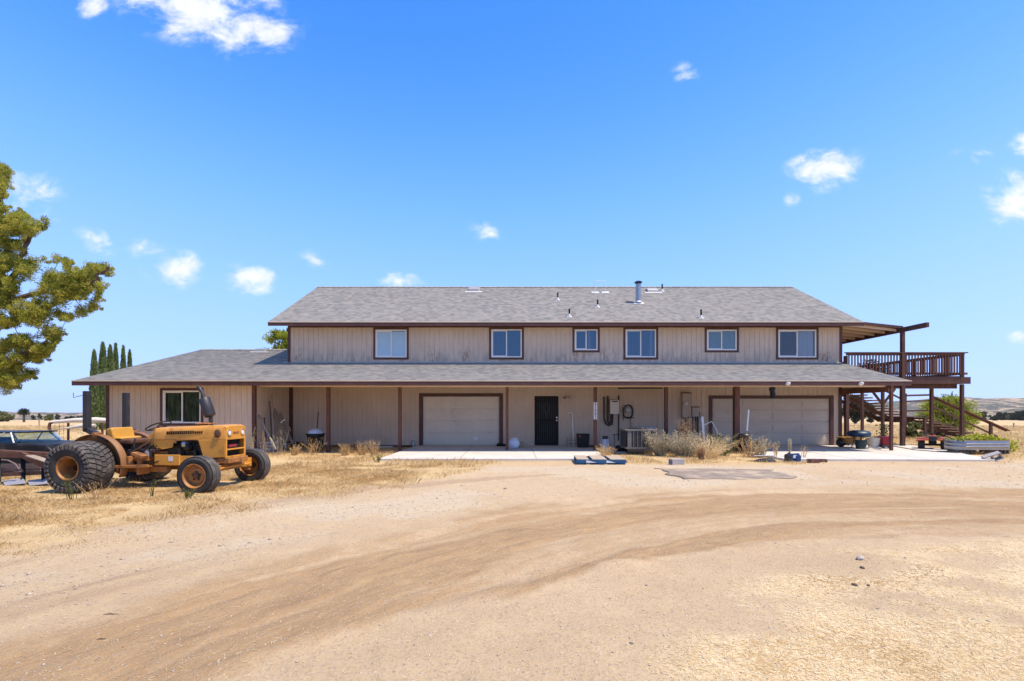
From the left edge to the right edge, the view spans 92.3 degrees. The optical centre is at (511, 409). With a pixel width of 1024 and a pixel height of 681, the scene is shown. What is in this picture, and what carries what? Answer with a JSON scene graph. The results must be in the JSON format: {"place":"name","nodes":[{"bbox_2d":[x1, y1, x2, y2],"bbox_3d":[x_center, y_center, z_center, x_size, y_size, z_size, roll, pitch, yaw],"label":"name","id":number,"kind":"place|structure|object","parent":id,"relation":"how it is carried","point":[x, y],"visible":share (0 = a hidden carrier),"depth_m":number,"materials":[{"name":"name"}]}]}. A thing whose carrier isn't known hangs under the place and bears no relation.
{"place":"outdoors","nodes":[
{"label":"outdoors","id":0,"kind":"place"},
{"bbox_2d":[0,419,1023,680],"bbox_3d":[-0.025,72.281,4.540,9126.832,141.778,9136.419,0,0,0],"label":"ground","id":1,"kind":"structure","parent":0,"point":[804,531],"depth_m":4.46,"materials":[{"name":"beige soil"}]},
{"bbox_2d":[0,411,14,421],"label":"oak tree","id":2,"kind":"object","parent":1,"relation":"on","point":[5,416],"visible":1,"depth_m":189.69,"materials":[{"name":"green plant"}]},
{"bbox_2d":[16,408,30,421],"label":"palm tree","id":3,"kind":"object","parent":1,"relation":"on","point":[23,411],"visible":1,"depth_m":149.75,"materials":[{"name":"green plant"}]},
{"bbox_2d":[0,450,48,485],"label":"box scraper","id":4,"kind":"object","parent":1,"relation":"on","point":[37,459],"visible":0.77,"depth_m":9.83,"materials":[{"name":"brown metal"}]},
{"bbox_2d":[0,430,73,463],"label":"parked car","id":5,"kind":"object","parent":1,"relation":"on","point":[37,444],"visible":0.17,"depth_m":15.90,"materials":[{"name":"black paint"}]},
{"bbox_2d":[43,414,53,420],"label":"shrub","id":6,"kind":"object","parent":1,"relation":"on","point":[49,417],"visible":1,"depth_m":239.36,"materials":[{"name":"green plant"}]},
{"bbox_2d":[0,161,115,396],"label":"tree","id":7,"kind":"object","parent":1,"relation":"on","point":[75,283],"visible":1,"depth_m":12.01,"materials":[{"name":"green plant"}]},
{"bbox_2d":[62,474,81,501],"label":"green weed","id":8,"kind":"object","parent":1,"relation":"on","point":[70,489],"visible":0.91,"depth_m":7.96,"materials":[{"name":"green plant"}]},
{"bbox_2d":[47,417,105,439],"bbox_3d":[-18.681,1.301,21.048,2.226,1.955,0.555,0,0,-15],"label":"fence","id":9,"kind":"object","parent":1,"relation":"on","point":[102,421],"visible":0.73,"depth_m":21.06,"materials":[{"name":"white metal"}]},
{"bbox_2d":[89,349,99,429],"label":"cypress tree","id":10,"kind":"object","parent":1,"relation":"on","point":[95,391],"visible":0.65,"depth_m":43.85,"materials":[{"name":"green plant"}]},
{"bbox_2d":[75,477,115,500],"bbox_3d":[-6.698,1.310,7.899,0.352,0.407,0.466,0,0,0],"label":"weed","id":11,"kind":"object","parent":1,"relation":"on","point":[94,494],"visible":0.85,"depth_m":7.88,"materials":[{"name":"plant"}]},
{"bbox_2d":[98,341,107,428],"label":"cypress tree","id":12,"kind":"object","parent":1,"relation":"on","point":[102,364],"visible":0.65,"depth_m":44.42,"materials":[{"name":"green plant"}]},
{"bbox_2d":[105,344,114,401],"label":"cypress tree","id":13,"kind":"object","parent":1,"relation":"on","point":[110,361],"visible":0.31,"depth_m":45.06,"materials":[{"name":"green plant"}]},
{"bbox_2d":[113,342,118,369],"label":"cypress tree","id":14,"kind":"object","parent":1,"relation":"on","point":[116,357],"visible":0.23,"depth_m":46.42,"materials":[{"name":"green plant"}]},
{"bbox_2d":[120,344,126,368],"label":"cypress tree","id":15,"kind":"object","parent":1,"relation":"on","point":[123,362],"visible":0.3,"depth_m":47.90,"materials":[{"name":"green plant"}]},
{"bbox_2d":[127,349,132,366],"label":"cypress tree","id":16,"kind":"object","parent":1,"relation":"on","point":[129,360],"visible":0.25,"depth_m":48.90,"materials":[{"name":"green plant"}]},
{"bbox_2d":[147,479,157,495],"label":"green weed","id":17,"kind":"object","parent":1,"relation":"on","point":[153,488],"visible":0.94,"depth_m":8.40,"materials":[{"name":"green plant"}]},
{"bbox_2d":[44,385,270,493],"bbox_3d":[-6.748,0.522,9.664,3.135,2.002,2.068,0,0,4],"label":"tractor","id":18,"kind":"object","parent":1,"relation":"on","point":[195,456],"visible":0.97,"depth_m":9.30,"materials":[{"name":"metal"}]},
{"bbox_2d":[181,487,195,498],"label":"green weed","id":19,"kind":"object","parent":1,"relation":"on","point":[188,495],"visible":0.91,"depth_m":8.09,"materials":[{"name":"green plant"}]},
{"bbox_2d":[246,426,254,448],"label":"dry weed","id":20,"kind":"object","parent":1,"relation":"on","point":[251,442],"visible":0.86,"depth_m":15.76,"materials":[{"name":"beige plant"}]},
{"bbox_2d":[255,430,271,454],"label":"dry weed","id":21,"kind":"object","parent":1,"relation":"on","point":[263,444],"visible":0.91,"depth_m":16.39,"materials":[{"name":"plant"}]},
{"bbox_2d":[258,415,276,449],"bbox_3d":[-8.778,0.793,17.624,1.375,1.236,0.066,0,0,40],"label":"wooden pole","id":22,"kind":"object","parent":1,"relation":"on","point":[269,436],"visible":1,"depth_m":17.59,"materials":[{"name":"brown wood"}]},
{"bbox_2d":[259,441,279,451],"bbox_3d":[-9.024,1.363,18.300,0.560,0.380,0.400,0,0,0],"label":"crate","id":23,"kind":"object","parent":1,"relation":"on","point":[268,446],"visible":0.64,"depth_m":18.10,"materials":[{"name":"plastic"}]},
{"bbox_2d":[271,395,273,447],"bbox_3d":[-8.880,0.433,18.250,0.038,1.992,1.506,0,0,-28],"label":"wooden pole","id":24,"kind":"object","parent":1,"relation":"on","point":[272,418],"visible":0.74,"depth_m":18.27,"materials":[{"name":"brown wood"}]},
{"bbox_2d":[262,328,287,348],"bbox_3d":[-19.006,-2.169,40.022,2.914,9.140,2.770,0,0,26],"label":"tree","id":25,"kind":"object","parent":1,"relation":"on","point":[275,335],"visible":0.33,"depth_m":39.77,"materials":[{"name":"green plant"}]},
{"bbox_2d":[269,427,290,454],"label":"dry weed","id":26,"kind":"object","parent":1,"relation":"on","point":[280,448],"visible":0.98,"depth_m":16.89,"materials":[{"name":"beige plant"}]},
{"bbox_2d":[274,408,293,448],"bbox_3d":[-8.934,0.569,19.126,0.487,1.818,2.657,0,0,-40],"label":"ladder","id":27,"kind":"object","parent":1,"relation":"on","point":[277,417],"visible":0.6,"depth_m":18.87,"materials":[{"name":"metal"}]},
{"bbox_2d":[283,442,303,447],"bbox_3d":[-9.110,1.448,20.369,0.800,0.220,0.500,0,0,0],"label":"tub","id":28,"kind":"object","parent":1,"relation":"on","point":[297,444],"visible":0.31,"depth_m":20.12,"materials":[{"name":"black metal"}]},
{"bbox_2d":[288,443,302,454],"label":"dry weed","id":29,"kind":"object","parent":1,"relation":"on","point":[296,451],"visible":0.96,"depth_m":16.77,"materials":[{"name":"plant"}]},
{"bbox_2d":[302,439,326,454],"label":"dry weed","id":30,"kind":"object","parent":1,"relation":"on","point":[312,448],"visible":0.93,"depth_m":16.90,"materials":[{"name":"plant"}]},
{"bbox_2d":[306,428,324,450],"bbox_3d":[-7.437,1.128,18.600,0.680,0.854,0.680,0,0,0],"label":"dustbin","id":31,"kind":"object","parent":1,"relation":"on","point":[314,434],"visible":0.93,"depth_m":18.38,"materials":[{"name":"black plastic"}]},
{"bbox_2d":[338,442,353,455],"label":"dry weed","id":32,"kind":"object","parent":1,"relation":"on","point":[345,450],"visible":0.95,"depth_m":16.68,"materials":[{"name":"plant"}]},
{"bbox_2d":[356,440,368,454],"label":"dry weed","id":33,"kind":"object","parent":1,"relation":"on","point":[364,451],"visible":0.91,"depth_m":16.84,"materials":[{"name":"plant"}]},
{"bbox_2d":[366,439,380,455],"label":"dry weed","id":34,"kind":"object","parent":1,"relation":"on","point":[372,448],"visible":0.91,"depth_m":16.65,"materials":[{"name":"plant"}]},
{"bbox_2d":[370,453,383,461],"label":"green weed","id":35,"kind":"object","parent":1,"relation":"on","point":[378,459],"visible":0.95,"depth_m":14.57,"materials":[{"name":"green plant"}]},
{"bbox_2d":[380,445,600,460],"bbox_3d":[-0.460,1.586,17.785,7.180,0.200,5.630,0,0,0],"label":"concrete pad","id":36,"kind":"object","parent":1,"relation":"on","point":[524,453],"visible":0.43,"depth_m":16.71,"materials":[{"name":"grey concrete"}]},
{"bbox_2d":[509,437,519,448],"bbox_3d":[0.084,1.271,18.805,0.446,0.430,0.358,0,0,0],"label":"plastic bag","id":37,"kind":"object","parent":36,"relation":"on","point":[514,442],"visible":0.93,"depth_m":18.68,"materials":[{"name":"blue plastic"}]},
{"bbox_2d":[568,412,573,445],"bbox_3d":[2.493,0.786,20.442,0.150,1.397,0.344,0,0,-41],"label":"white pipe","id":38,"kind":"object","parent":36,"relation":"on","point":[572,426],"visible":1,"depth_m":20.39,"materials":[{"name":"plastic"}]},
{"bbox_2d":[576,433,589,447],"bbox_3d":[2.813,1.216,19.500,0.490,0.535,0.420,0,0,0],"label":"storage box","id":39,"kind":"object","parent":36,"relation":"on","point":[582,440],"visible":1,"depth_m":19.30,"materials":[{"name":"black plastic"}]},
{"bbox_2d":[71,281,911,451],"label":"house","id":40,"kind":"structure","parent":1,"relation":"on","point":[399,366],"depth_m":20.59,"materials":[{"name":"beige wood"}]},
{"bbox_2d":[160,388,202,425],"bbox_3d":[-11.947,-0.105,17.833,1.556,1.358,0.145,0,0,0],"label":"window","id":41,"kind":"structure","parent":40,"relation":"in","point":[182,408],"depth_m":17.86,"materials":[{"name":"glass"}]},
{"bbox_2d":[373,327,408,359],"bbox_3d":[-5.064,-2.775,20.606,1.483,1.340,0.092,0,0,0],"label":"window","id":42,"kind":"structure","parent":40,"relation":"in","point":[387,344],"depth_m":20.64,"materials":[{"name":"glass"}]},
{"bbox_2d":[419,393,502,444],"bbox_3d":[-2.132,0.397,20.627,3.513,2.178,0.145,0,0,0],"label":"garage door","id":43,"kind":"structure","parent":40,"relation":"in","point":[444,418],"depth_m":20.62,"materials":[{"name":"beige paint"}]},
{"bbox_2d":[489,327,523,359],"bbox_3d":[-0.229,-2.782,20.605,1.455,1.355,0.090,0,0,0],"label":"window","id":44,"kind":"structure","parent":40,"relation":"in","point":[491,329],"depth_m":20.56,"materials":[{"name":"white plastic"}]},
{"bbox_2d":[535,396,557,444],"bbox_3d":[1.445,0.457,20.584,1.001,2.058,0.212,0,0,0],"label":"front door","id":45,"kind":"structure","parent":40,"relation":"in","point":[546,407],"depth_m":20.65,"materials":[{"name":"black metal"}]},
{"bbox_2d":[573,327,599,351],"bbox_3d":[3.104,-2.933,20.605,1.140,1.054,0.090,0,0,0],"label":"window","id":46,"kind":"structure","parent":40,"relation":"in","point":[597,329],"depth_m":20.56,"materials":[{"name":"white plastic"}]},
{"bbox_2d":[594,402,596,418],"bbox_3d":[3.007,0.037,17.727,0.124,0.620,0.016,0,0,0],"label":"address sign","id":47,"kind":"object","parent":40,"relation":"attached to","point":[595,409],"visible":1,"depth_m":17.72,"materials":[{"name":"white plastic"}]},
{"bbox_2d":[623,405,632,425],"bbox_3d":[4.863,0.432,20.518,0.477,1.295,0.140,0,0,0],"label":"hose reel","id":48,"kind":"object","parent":40,"relation":"attached to","point":[627,409],"visible":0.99,"depth_m":20.46,"materials":[{"name":"grey metal"}]},
{"bbox_2d":[623,327,657,359],"bbox_3d":[5.393,-2.782,20.628,1.455,1.355,0.135,0,0,0],"label":"window","id":49,"kind":"structure","parent":40,"relation":"in","point":[625,329],"depth_m":20.57,"materials":[{"name":"white plastic"}]},
{"bbox_2d":[705,327,738,351],"bbox_3d":[8.784,-2.925,20.608,1.426,1.040,0.096,0,0,0],"label":"window","id":50,"kind":"structure","parent":40,"relation":"in","point":[717,339],"depth_m":20.65,"materials":[{"name":"glass"}]},
{"bbox_2d":[709,395,833,444],"bbox_3d":[10.851,0.444,20.627,5.224,2.085,0.145,0,0,0],"label":"garage door","id":51,"kind":"structure","parent":40,"relation":"in","point":[803,419],"depth_m":20.62,"materials":[{"name":"beige paint"}]},
{"bbox_2d":[769,387,775,397],"bbox_3d":[9.301,-0.650,17.547,0.231,0.488,0.215,0,0,0],"label":"hanging planter","id":52,"kind":"object","parent":40,"relation":"hanging from","point":[772,392],"visible":0.98,"depth_m":17.48,"materials":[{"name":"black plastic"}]},
{"bbox_2d":[776,327,818,359],"bbox_3d":[11.945,-2.775,20.632,1.769,1.340,0.145,0,0,0],"label":"window","id":53,"kind":"structure","parent":40,"relation":"in","point":[804,335],"depth_m":20.58,"materials":[{"name":"glass"}]},
{"bbox_2d":[0,467,1022,680],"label":"straw scrap","id":54,"kind":"object","parent":1,"relation":"on","point":[497,601],"visible":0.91,"depth_m":3.49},
{"bbox_2d":[0,424,1023,555],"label":"dry grass","id":55,"kind":"structure","parent":1,"relation":"on","point":[354,460],"depth_m":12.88,"materials":[{"name":"plant"}]},
{"bbox_2d":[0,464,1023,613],"bbox_3d":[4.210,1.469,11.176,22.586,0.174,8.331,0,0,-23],"label":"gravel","id":56,"kind":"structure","parent":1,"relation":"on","point":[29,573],"depth_m":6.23,"materials":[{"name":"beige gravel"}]},
{"bbox_2d":[0,462,1023,680],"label":"loose pebbles","id":57,"kind":"object","parent":1,"relation":"on","point":[950,643],"visible":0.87,"depth_m":3.61,"materials":[{"name":"beige stone"}]},
{"bbox_2d":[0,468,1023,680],"bbox_3d":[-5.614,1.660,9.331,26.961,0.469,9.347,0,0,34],"label":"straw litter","id":58,"kind":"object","parent":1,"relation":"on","point":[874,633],"visible":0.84,"depth_m":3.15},
{"bbox_2d":[574,455,626,464],"bbox_3d":[2.533,1.467,14.356,1.400,0.165,1.206,0,0,3],"label":"pallet","id":59,"kind":"object","parent":1,"relation":"on","point":[599,459],"visible":0.97,"depth_m":13.82,"materials":[{"name":"blue paint"}]},
{"bbox_2d":[601,436,608,449],"bbox_3d":[3.565,1.276,18.800,0.310,0.560,0.310,0,0,0],"label":"gas cylinder","id":60,"kind":"object","parent":1,"relation":"on","point":[605,439],"visible":0.67,"depth_m":18.69,"materials":[{"name":"white metal"}]},
{"bbox_2d":[596,443,614,455],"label":"dry weed","id":61,"kind":"object","parent":1,"relation":"on","point":[603,451],"visible":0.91,"depth_m":15.87,"materials":[{"name":"plant"}]},
{"bbox_2d":[619,428,656,448],"bbox_3d":[4.448,0.990,17.400,1.086,0.719,1.030,0,0,0],"label":"air conditioner","id":62,"kind":"object","parent":1,"relation":"on","point":[631,438],"visible":0.84,"depth_m":16.94,"materials":[{"name":"metal"}]},
{"bbox_2d":[636,426,654,428],"bbox_3d":[5.554,1.084,20.450,0.820,0.804,0.060,0,0,0],"label":"sheet panel","id":63,"kind":"object","parent":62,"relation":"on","point":[651,427],"visible":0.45,"depth_m":20.42,"materials":[{"name":"metal"}]},
{"bbox_2d":[642,428,674,455],"bbox_3d":[4.935,1.089,16.615,1.059,1.007,1.074,0,0,0],"label":"dry weed","id":64,"kind":"object","parent":1,"relation":"on","point":[657,447],"visible":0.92,"depth_m":16.49,"materials":[{"name":"beige plant"}]},
{"bbox_2d":[668,458,684,464],"bbox_3d":[4.669,1.472,13.948,0.380,0.160,0.220,0,0,-12],"label":"concrete block","id":65,"kind":"object","parent":1,"relation":"on","point":[677,461],"depth_m":13.85,"materials":[{"name":"grey concrete"}]},
{"bbox_2d":[660,430,708,456],"bbox_3d":[5.713,1.103,16.308,1.593,0.981,1.535,0,0,0],"label":"dry weed","id":66,"kind":"object","parent":1,"relation":"on","point":[677,448],"visible":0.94,"depth_m":16.17,"materials":[{"name":"beige plant"}]},
{"bbox_2d":[676,418,694,443],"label":"dry weed","id":67,"kind":"object","parent":1,"relation":"on","point":[684,428],"visible":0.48,"depth_m":17.26,"materials":[{"name":"brown plant"}]},
{"bbox_2d":[696,445,705,459],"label":"dry weed","id":68,"kind":"object","parent":1,"relation":"on","point":[702,454],"visible":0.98,"depth_m":15.17,"materials":[{"name":"brown plant"}]},
{"bbox_2d":[701,417,717,442],"bbox_3d":[7.065,0.717,17.561,0.673,0.953,0.078,0,0,-11],"label":"pipe frame","id":69,"kind":"object","parent":1,"relation":"on","point":[702,421],"visible":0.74,"depth_m":17.48,"materials":[{"name":"white metal"}]},
{"bbox_2d":[679,433,740,457],"bbox_3d":[6.352,1.141,16.024,1.863,0.905,1.985,0,0,0],"label":"dry weed","id":70,"kind":"object","parent":1,"relation":"on","point":[720,448],"visible":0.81,"depth_m":15.88,"materials":[{"name":"plant"}]},
{"bbox_2d":[701,435,722,452],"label":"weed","id":71,"kind":"object","parent":1,"relation":"on","point":[714,436],"visible":0.28,"depth_m":17.77,"materials":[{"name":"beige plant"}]},
{"bbox_2d":[705,430,738,455],"bbox_3d":[7.107,1.154,16.739,1.116,0.870,1.126,0,0,0],"label":"dry weed","id":72,"kind":"object","parent":1,"relation":"on","point":[729,449],"visible":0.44,"depth_m":16.57,"materials":[{"name":"beige plant"}]},
{"bbox_2d":[654,468,797,479],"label":"concrete slab","id":73,"kind":"structure","parent":1,"relation":"on","point":[734,474],"depth_m":11.29,"materials":[{"name":"grey concrete"}]},
{"bbox_2d":[732,438,750,451],"bbox_3d":[8.378,1.303,17.900,0.530,0.500,0.432,0,0,0],"label":"storage tub","id":74,"kind":"object","parent":1,"relation":"on","point":[739,445],"visible":0.35,"depth_m":17.75,"materials":[{"name":"black plastic"}]},
{"bbox_2d":[739,410,750,451],"bbox_3d":[8.288,0.775,17.500,0.380,1.558,0.380,0,0,0],"label":"mop bucket","id":75,"kind":"object","parent":1,"relation":"on","point":[744,436],"visible":0.76,"depth_m":17.40,"materials":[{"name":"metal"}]},
{"bbox_2d":[730,433,771,457],"bbox_3d":[7.900,1.165,16.151,1.413,0.849,1.281,0,0,0],"label":"dry weed","id":76,"kind":"object","parent":1,"relation":"on","point":[750,448],"visible":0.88,"depth_m":16.21,"materials":[{"name":"plant"}]},
{"bbox_2d":[748,437,771,457],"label":"dry weed","id":77,"kind":"object","parent":1,"relation":"on","point":[762,442],"visible":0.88,"depth_m":15.93,"materials":[{"name":"beige plant"}]},
{"bbox_2d":[749,455,775,461],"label":"planks","id":78,"kind":"object","parent":1,"relation":"on","point":[767,459],"visible":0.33,"depth_m":14.63,"materials":[{"name":"wood"}]},
{"bbox_2d":[772,441,779,456],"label":"dry weed","id":79,"kind":"object","parent":1,"relation":"on","point":[776,449],"visible":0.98,"depth_m":15.53,"materials":[{"name":"plant"}]},
{"bbox_2d":[787,438,791,452],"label":"dry weed","id":80,"kind":"object","parent":1,"relation":"on","point":[789,447],"visible":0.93,"depth_m":15.68,"materials":[{"name":"beige plant"}]},
{"bbox_2d":[790,453,797,460],"bbox_3d":[8.469,1.434,14.799,0.260,0.240,0.203,0,0,0],"label":"blue crate","id":81,"kind":"object","parent":1,"relation":"on","point":[793,455],"visible":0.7,"depth_m":14.70,"materials":[{"name":"plastic"}]},
{"bbox_2d":[806,459,819,462],"bbox_3d":[8.734,1.487,14.260,0.300,0.120,0.160,0,0,-8],"label":"brick","id":82,"kind":"object","parent":1,"relation":"on","point":[814,461],"visible":0.97,"depth_m":14.19,"materials":[{"name":"brown brick"}]},
{"bbox_2d":[842,394,869,423],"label":"oak tree","id":83,"kind":"object","parent":1,"relation":"on","point":[855,417],"visible":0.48,"depth_m":84.26,"materials":[{"name":"green plant"}]},
{"bbox_2d":[728,445,994,461],"bbox_3d":[12.599,1.586,17.800,8.598,0.200,6.200,0,0,0],"label":"concrete pad","id":84,"kind":"object","parent":1,"relation":"on","point":[836,452],"visible":0.47,"depth_m":16.34,"materials":[{"name":"grey concrete"}]},
{"bbox_2d":[836,437,871,446],"bbox_3d":[13.562,1.268,19.600,1.256,0.437,0.556,0,0,0],"label":"wheelbarrow","id":85,"kind":"object","parent":84,"relation":"on","point":[841,441],"visible":0.84,"depth_m":19.43,"materials":[{"name":"metal"}]},
{"bbox_2d":[846,430,871,447],"bbox_3d":[13.406,1.136,19.000,0.794,0.703,0.800,0,0,0],"label":"barbecue","id":86,"kind":"object","parent":84,"relation":"on","point":[860,434],"visible":0.94,"depth_m":18.76,"materials":[{"name":"metal"}]},
{"bbox_2d":[855,440,866,448],"bbox_3d":[13.272,1.319,18.700,0.396,0.330,0.400,0,0,0],"label":"bucket","id":87,"kind":"object","parent":84,"relation":"on","point":[860,444],"visible":0.98,"depth_m":18.56,"materials":[{"name":"teal plastic"}]},
{"bbox_2d":[866,437,879,447],"bbox_3d":[14.133,1.284,19.200,0.490,0.400,0.490,0,0,0],"label":"plant pot","id":88,"kind":"object","parent":84,"relation":"on","point":[873,442],"visible":0.9,"depth_m":19.04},
{"bbox_2d":[875,423,888,448],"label":"potted plant","id":89,"kind":"object","parent":84,"relation":"on","point":[884,441],"visible":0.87,"depth_m":18.90,"materials":[{"name":"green plant"}]},
{"bbox_2d":[916,432,946,449],"bbox_3d":[16.196,1.197,18.933,1.000,0.676,1.235,0,0,38],"label":"quad bike","id":90,"kind":"object","parent":84,"relation":"on","point":[932,439],"visible":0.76,"depth_m":18.70,"materials":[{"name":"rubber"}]},
{"bbox_2d":[895,446,973,454],"bbox_3d":[15.428,1.504,18.666,1.542,0.093,3.542,0,0,-13],"label":"garden hose","id":91,"kind":"object","parent":84,"relation":"on","point":[936,451],"visible":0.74,"depth_m":17.29,"materials":[{"name":"rubber"}]},
{"bbox_2d":[866,404,876,422],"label":"oak tree","id":92,"kind":"object","parent":1,"relation":"on","point":[869,419],"visible":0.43,"depth_m":94.81,"materials":[{"name":"green plant"}]},
{"bbox_2d":[906,421,923,437],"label":"shrub","id":93,"kind":"object","parent":1,"relation":"on","point":[913,427],"visible":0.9,"depth_m":26.86,"materials":[{"name":"green plant"}]},
{"bbox_2d":[842,322,1009,445],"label":"wooden deck","id":94,"kind":"structure","parent":1,"relation":"on","point":[935,378],"depth_m":20.50,"materials":[{"name":"brown wood"}]},
{"bbox_2d":[935,391,958,433],"bbox_3d":[27.091,0.248,30.600,1.505,2.841,0.097,0,0,0],"label":"sprig","id":95,"kind":"object","parent":1,"relation":"on","point":[950,413],"visible":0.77,"depth_m":30.59,"materials":[{"name":"green plant"}]},
{"bbox_2d":[914,394,984,434],"bbox_3d":[28.487,0.412,31.964,4.118,3.048,2.482,0,0,0],"label":"shrub","id":96,"kind":"object","parent":1,"relation":"on","point":[948,409],"visible":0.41,"depth_m":31.65,"materials":[{"name":"green plant"}]},
{"bbox_2d":[947,449,965,453],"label":"concrete block","id":97,"kind":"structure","parent":1,"relation":"on","point":[952,450],"depth_m":17.20,"materials":[{"name":"grey concrete"}]},
{"bbox_2d":[942,433,1012,449],"bbox_3d":[16.389,1.097,17.350,2.035,0.569,0.870,0,0,0],"label":"trough planter","id":98,"kind":"object","parent":97,"relation":"on","point":[980,442],"visible":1,"depth_m":16.97,"materials":[{"name":"metal"}]},
{"bbox_2d":[977,411,991,418],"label":"oak tree","id":99,"kind":"object","parent":1,"relation":"on","point":[985,415],"visible":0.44,"depth_m":327.91,"materials":[{"name":"green plant"}]},
{"bbox_2d":[981,451,1003,460],"bbox_3d":[14.501,1.433,14.843,0.420,0.200,0.220,-27,-1,27],"label":"concrete block","id":100,"kind":"object","parent":1,"relation":"on","point":[992,455],"depth_m":14.78,"materials":[{"name":"grey concrete"}]},
{"bbox_2d":[993,412,1009,419],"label":"oak tree","id":101,"kind":"object","parent":1,"relation":"on","point":[1000,415],"visible":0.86,"depth_m":338.03,"materials":[{"name":"green plant"}]},
{"bbox_2d":[1007,437,1023,452],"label":"yellow plant","id":102,"kind":"object","parent":1,"relation":"on","point":[1013,447],"visible":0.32,"depth_m":17.45,"materials":[{"name":"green plant"}]},
{"bbox_2d":[1011,410,1023,420],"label":"oak tree","id":103,"kind":"object","parent":1,"relation":"on","point":[1018,415],"visible":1,"depth_m":300.03,"materials":[{"name":"green plant"}]},
{"bbox_2d":[0,0,1023,412],"label":"sky","id":104,"kind":"structure","parent":0,"point":[231,161],"materials":[{"name":"blue"}]},
{"bbox_2d":[8,397,1023,419],"bbox_3d":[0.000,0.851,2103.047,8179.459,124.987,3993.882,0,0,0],"label":"hills","id":105,"kind":"structure","parent":0,"point":[992,406],"depth_m":2059.46,"materials":[{"name":"brown soil"}]},
{"bbox_2d":[784,453,791,461],"bbox_3d":[8.276,1.419,14.750,0.150,0.270,0.160,0,0,0],"label":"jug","id":106,"kind":"object","parent":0,"point":[787,457],"visible":0.85,"depth_m":14.67,"materials":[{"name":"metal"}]},
{"bbox_2d":[998,450,1009,453],"bbox_3d":[17.171,1.474,17.300,0.300,0.185,0.400,0,0,0],"label":"concrete block","id":107,"kind":"object","parent":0,"point":[1005,451],"depth_m":17.12,"materials":[{"name":"grey concrete"}]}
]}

